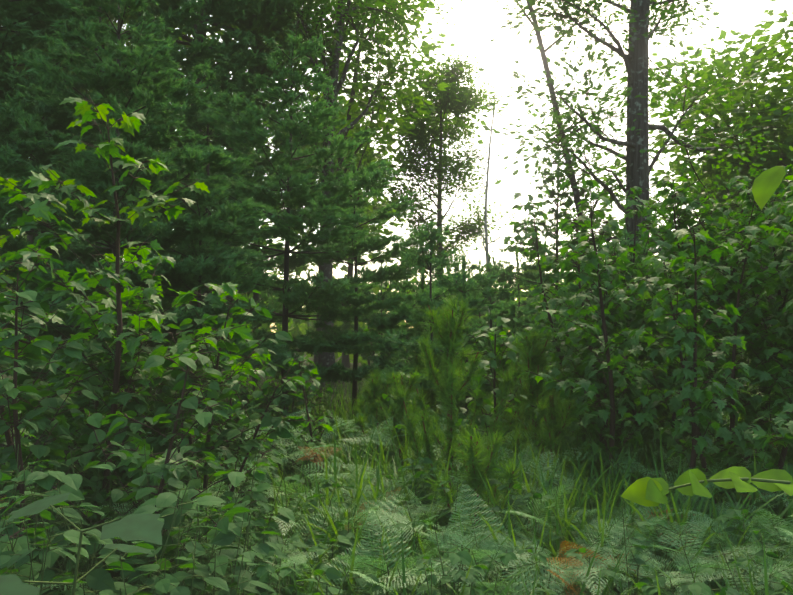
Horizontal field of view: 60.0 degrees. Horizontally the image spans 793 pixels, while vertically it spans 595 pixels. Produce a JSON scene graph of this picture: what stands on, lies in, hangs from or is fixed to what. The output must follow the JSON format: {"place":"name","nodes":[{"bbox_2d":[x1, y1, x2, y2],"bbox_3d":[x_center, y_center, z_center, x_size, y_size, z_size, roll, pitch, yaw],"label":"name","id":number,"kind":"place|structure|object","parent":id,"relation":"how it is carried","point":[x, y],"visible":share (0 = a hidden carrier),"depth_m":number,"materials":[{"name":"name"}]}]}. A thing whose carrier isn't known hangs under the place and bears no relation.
{"place":"outdoors","nodes":[
{"label":"outdoors","id":0,"kind":"place"},
{"bbox_2d":[0,340,792,594],"bbox_3d":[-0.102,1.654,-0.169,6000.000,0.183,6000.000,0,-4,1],"label":"ground","id":1,"kind":"structure","parent":0,"point":[250,378],"depth_m":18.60,"materials":[{"name":"green plant"}]},
{"bbox_2d":[0,492,163,594],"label":"leafy plant","id":2,"kind":"object","parent":1,"relation":"on","point":[146,527],"visible":1,"depth_m":1.79,"materials":[{"name":"green plant"}]},
{"bbox_2d":[0,255,308,587],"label":"hazel shrubs","id":3,"kind":"object","parent":1,"relation":"on","point":[133,411],"visible":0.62,"depth_m":3.77,"materials":[{"name":"green plant"}]},
{"bbox_2d":[0,95,370,544],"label":"maple sapling","id":4,"kind":"object","parent":1,"relation":"on","point":[97,322],"visible":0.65,"depth_m":4.09,"materials":[{"name":"green plant"}]},
{"bbox_2d":[244,0,470,392],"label":"tree","id":5,"kind":"object","parent":1,"relation":"on","point":[343,9],"visible":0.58,"depth_m":23.08,"materials":[{"name":"green plant"}]},
{"bbox_2d":[0,0,792,444],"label":"white pines","id":6,"kind":"object","parent":1,"relation":"on","point":[244,198],"visible":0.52,"depth_m":10.54,"materials":[{"name":"green plant"}]},
{"bbox_2d":[0,390,792,594],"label":"plants","id":7,"kind":"object","parent":1,"relation":"on","point":[24,564],"visible":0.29,"depth_m":2.98,"materials":[{"name":"green plant"}]},
{"bbox_2d":[0,407,792,594],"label":"bracken","id":8,"kind":"object","parent":1,"relation":"on","point":[772,574],"visible":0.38,"depth_m":3.73,"materials":[{"name":"green plant"}]},
{"bbox_2d":[0,0,792,377],"bbox_3d":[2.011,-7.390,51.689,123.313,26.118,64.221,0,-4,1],"label":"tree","id":9,"kind":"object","parent":1,"relation":"on","point":[750,100],"depth_m":28.18,"materials":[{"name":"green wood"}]},
{"bbox_2d":[0,0,792,392],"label":"tall pines","id":10,"kind":"object","parent":1,"relation":"on","point":[262,14],"visible":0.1,"depth_m":20.30,"materials":[{"name":"green plant"}]},
{"bbox_2d":[194,312,642,495],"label":"saplings","id":11,"kind":"object","parent":1,"relation":"on","point":[484,364],"visible":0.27,"depth_m":6.18,"materials":[{"name":"green plant"}]},
{"bbox_2d":[369,48,508,302],"bbox_3d":[1.754,-3.668,30.492,6.042,14.781,6.790,0,-4,1],"label":"tree","id":12,"kind":"object","parent":1,"relation":"on","point":[423,138],"visible":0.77,"depth_m":30.31,"materials":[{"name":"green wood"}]},
{"bbox_2d":[451,80,524,325],"bbox_3d":[3.486,-2.389,25.674,2.995,11.636,3.275,0,-4,1],"label":"birch snag","id":13,"kind":"object","parent":1,"relation":"on","point":[486,249],"visible":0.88,"depth_m":25.56,"materials":[{"name":"grey plant"}]},
{"bbox_2d":[347,292,687,563],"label":"red pine saplings","id":14,"kind":"object","parent":1,"relation":"on","point":[553,412],"visible":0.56,"depth_m":5.59,"materials":[{"name":"plant"}]},
{"bbox_2d":[478,0,675,281],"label":"tree","id":15,"kind":"object","parent":1,"relation":"on","point":[575,194],"visible":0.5,"depth_m":15.15,"materials":[{"name":"green plant"}]},
{"bbox_2d":[478,0,792,303],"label":"tree","id":16,"kind":"object","parent":1,"relation":"on","point":[636,58],"visible":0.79,"depth_m":12.89,"materials":[{"name":"green plant"}]},
{"bbox_2d":[483,158,792,516],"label":"maple clump","id":17,"kind":"object","parent":1,"relation":"on","point":[695,403],"visible":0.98,"depth_m":5.62,"materials":[{"name":"green plant"}]},
{"bbox_2d":[1,0,792,332],"label":"sky","id":18,"kind":"structure","parent":0,"point":[501,54],"materials":[{"name":"white"}]},
{"bbox_2d":[621,166,792,506],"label":"leafy branch","id":19,"kind":"object","parent":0,"point":[649,492],"visible":1,"depth_m":1.11,"materials":[{"name":"green plant"}]}
]}

